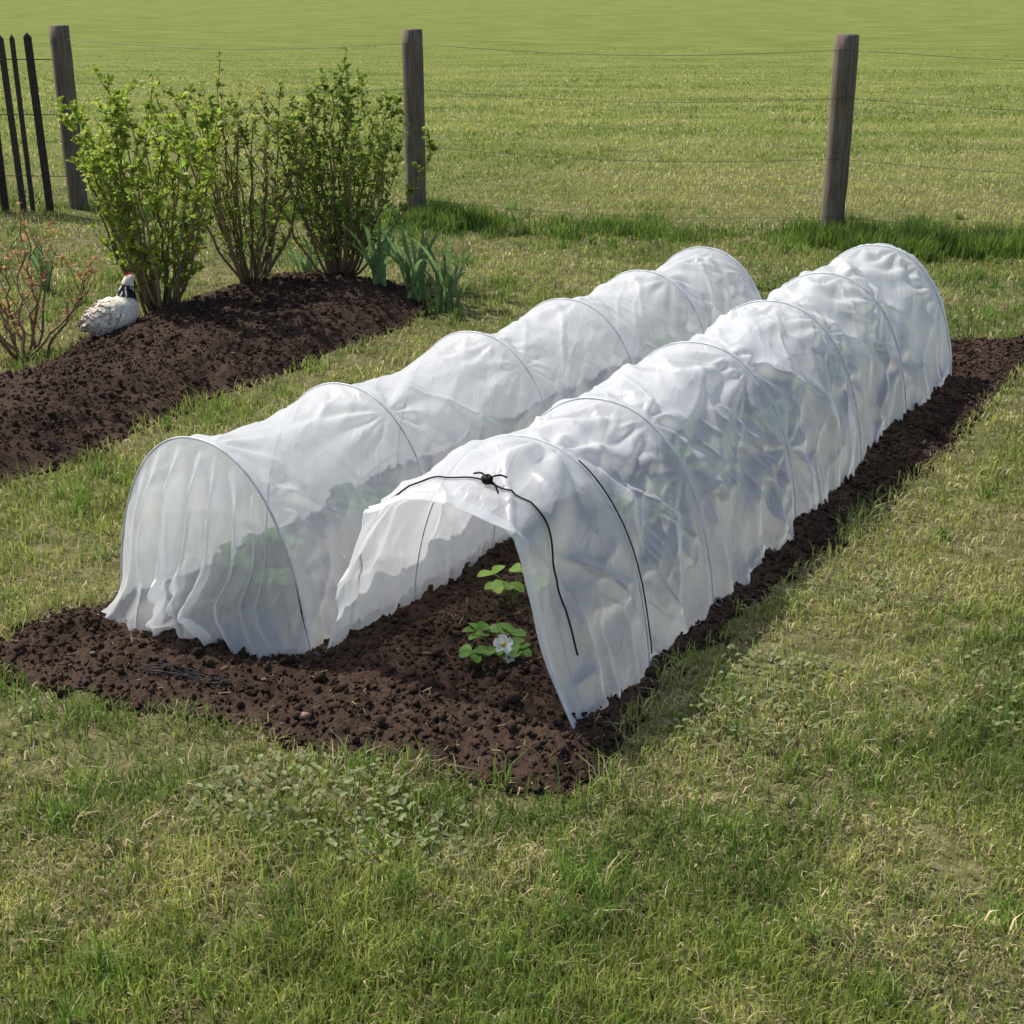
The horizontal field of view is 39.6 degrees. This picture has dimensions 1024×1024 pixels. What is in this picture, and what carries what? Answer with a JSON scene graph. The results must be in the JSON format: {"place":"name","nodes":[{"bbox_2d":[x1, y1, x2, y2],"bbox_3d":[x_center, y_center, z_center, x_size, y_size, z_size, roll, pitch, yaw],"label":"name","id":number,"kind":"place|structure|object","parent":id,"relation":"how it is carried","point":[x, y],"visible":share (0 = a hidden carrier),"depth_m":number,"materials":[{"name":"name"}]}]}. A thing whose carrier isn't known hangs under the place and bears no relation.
{"place":"outdoors","nodes":[
{"label":"outdoors","id":0,"kind":"place"},
{"bbox_2d":[0,0,1023,1023],"bbox_3d":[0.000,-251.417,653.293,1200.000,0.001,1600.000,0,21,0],"label":"ground","id":1,"kind":"structure","parent":0,"point":[240,33],"depth_m":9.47,"materials":[{"name":"green plant"}]},
{"bbox_2d":[0,33,65,211],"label":"picket fence","id":2,"kind":"object","parent":1,"relation":"on","point":[35,98],"visible":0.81,"depth_m":9.50,"materials":[{"name":"wood"},{"name":"paint"}]},
{"bbox_2d":[15,231,66,292],"bbox_3d":[-2.423,-1.287,7.317,0.246,0.332,0.308,-4,22,-10],"label":"daffodil plant","id":3,"kind":"object","parent":1,"relation":"on","point":[34,263],"visible":0.56,"depth_m":7.31,"materials":[{"name":"green plant"}]},
{"bbox_2d":[0,201,97,361],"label":"rose bush","id":4,"kind":"object","parent":1,"relation":"on","point":[6,345],"visible":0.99,"depth_m":6.07,"materials":[{"name":"brown plant"}]},
{"bbox_2d":[49,25,87,209],"bbox_3d":[-3.010,-2.648,9.663,0.137,1.256,0.134,0,21,0],"label":"wooden fence post","id":5,"kind":"object","parent":1,"relation":"on","point":[62,58],"visible":0.78,"depth_m":9.57,"materials":[{"name":"grey wood"}]},
{"bbox_2d":[0,270,435,484],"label":"soil bed","id":6,"kind":"object","parent":1,"relation":"on","point":[82,393],"visible":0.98,"depth_m":5.84,"materials":[{"name":"brown soil"}]},
{"bbox_2d":[73,272,138,337],"bbox_3d":[-1.775,-0.903,6.242,0.310,0.273,0.189,-19,28,-39],"label":"hen","id":7,"kind":"object","parent":6,"relation":"on","point":[101,317],"visible":0.96,"depth_m":6.21,"materials":[{"name":"white"}]},
{"bbox_2d":[54,67,224,314],"bbox_3d":[-1.696,-1.478,6.579,0.805,1.149,0.722,0,21,0],"label":"currant bush","id":8,"kind":"object","parent":6,"relation":"on","point":[141,257],"visible":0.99,"depth_m":6.52,"materials":[{"name":"green plant"}]},
{"bbox_2d":[149,49,318,283],"bbox_3d":[-1.335,-1.651,6.921,0.576,1.142,0.751,14,25,33],"label":"currant bush","id":9,"kind":"object","parent":6,"relation":"on","point":[254,272],"visible":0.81,"depth_m":6.96,"materials":[{"name":"green plant"}]},
{"bbox_2d":[226,47,438,276],"bbox_3d":[-0.933,-1.718,7.173,0.982,1.175,0.874,-13,24,-29],"label":"currant bush","id":10,"kind":"object","parent":6,"relation":"on","point":[343,207],"visible":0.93,"depth_m":7.20,"materials":[{"name":"green plant"}]},
{"bbox_2d":[335,212,396,285],"bbox_3d":[-0.667,-1.289,7.034,0.348,0.341,0.249,-14,25,-33],"label":"daffodil plant","id":11,"kind":"object","parent":6,"relation":"on","point":[377,261],"visible":0.91,"depth_m":7.04,"materials":[{"name":"green plant"}]},
{"bbox_2d":[362,203,463,301],"bbox_3d":[-0.506,-1.262,6.975,0.466,0.467,0.439,14,25,32],"label":"daffodil plant","id":12,"kind":"object","parent":6,"relation":"on","point":[414,279],"visible":0.96,"depth_m":7.00,"materials":[{"name":"green plant"}]},
{"bbox_2d":[284,234,320,272],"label":"daffodil plant","id":13,"kind":"object","parent":1,"relation":"on","point":[307,265],"visible":0.63,"depth_m":7.78,"materials":[{"name":"green plant"}]},
{"bbox_2d":[402,28,425,214],"bbox_3d":[-0.627,-2.443,9.133,0.136,1.256,0.133,0,21,0],"label":"wooden fence post","id":14,"kind":"object","parent":1,"relation":"on","point":[413,77],"visible":0.82,"depth_m":9.04,"materials":[{"name":"grey wood"}]},
{"bbox_2d":[402,234,495,312],"bbox_3d":[-0.306,-1.158,6.878,0.533,0.410,0.328,18,27,38],"label":"daffodil plant","id":15,"kind":"object","parent":1,"relation":"on","point":[445,295],"visible":0.97,"depth_m":6.90,"materials":[{"name":"green plant"}]},
{"bbox_2d":[0,333,1023,800],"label":"soil bed","id":16,"kind":"object","parent":1,"relation":"on","point":[376,683],"visible":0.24,"depth_m":3.40,"materials":[{"name":"brown soil"}]},
{"bbox_2d":[119,661,250,685],"bbox_3d":[-0.761,0.379,3.340,0.321,0.028,0.066,4,22,10],"label":"loose twine","id":17,"kind":"object","parent":16,"relation":"on","point":[187,675],"visible":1,"depth_m":3.33,"materials":[{"name":"brown"}]},
{"bbox_2d":[221,527,291,585],"bbox_3d":[-0.664,0.145,3.727,0.256,0.149,0.240,0,21,0],"label":"strawberry plant","id":18,"kind":"object","parent":16,"relation":"on","point":[269,540],"visible":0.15,"depth_m":3.76,"materials":[{"name":"green plant"}]},
{"bbox_2d":[98,247,761,658],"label":"polythene cloche tunnel","id":19,"kind":"structure","parent":16,"relation":"on","point":[312,475],"depth_m":3.77,"materials":[{"name":"white plastic"}]},
{"bbox_2d":[0,285,987,783],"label":"soil debris","id":20,"kind":"object","parent":16,"relation":"on","point":[304,715],"visible":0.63,"depth_m":3.31,"materials":[{"name":"brown soil"}]},
{"bbox_2d":[459,621,531,662],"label":"strawberry plant","id":21,"kind":"object","parent":16,"relation":"on","point":[513,647],"visible":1,"depth_m":3.36,"materials":[{"name":"green plant"}]},
{"bbox_2d":[477,563,525,605],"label":"strawberry plant","id":22,"kind":"object","parent":16,"relation":"on","point":[497,586],"visible":0.81,"depth_m":3.66,"materials":[{"name":"green plant"}]},
{"bbox_2d":[327,243,956,728],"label":"polythene cloche tunnel","id":23,"kind":"structure","parent":16,"relation":"on","point":[811,369],"depth_m":3.73,"materials":[{"name":"white plastic"}]},
{"bbox_2d":[625,500,660,517],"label":"strawberry plant","id":24,"kind":"object","parent":16,"relation":"on","point":[655,515],"visible":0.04,"depth_m":4.05,"materials":[{"name":"green plant"}]},
{"bbox_2d":[0,568,1023,877],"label":"lawn weeds","id":25,"kind":"object","parent":1,"relation":"on","point":[266,774],"visible":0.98,"depth_m":2.98,"materials":[{"name":"green plant"}]},
{"bbox_2d":[820,34,858,231],"bbox_3d":[1.954,-2.198,8.501,0.146,1.256,0.141,0,21,0],"label":"wooden fence post","id":26,"kind":"object","parent":1,"relation":"on","point":[843,85],"visible":0.88,"depth_m":8.41,"materials":[{"name":"grey wood"}]},
{"bbox_2d":[61,39,1023,232],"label":"wire fence","id":27,"kind":"object","parent":26,"relation":"attached to","point":[611,101],"visible":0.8,"depth_m":8.69,"materials":[{"name":"grey metal"}]}
]}

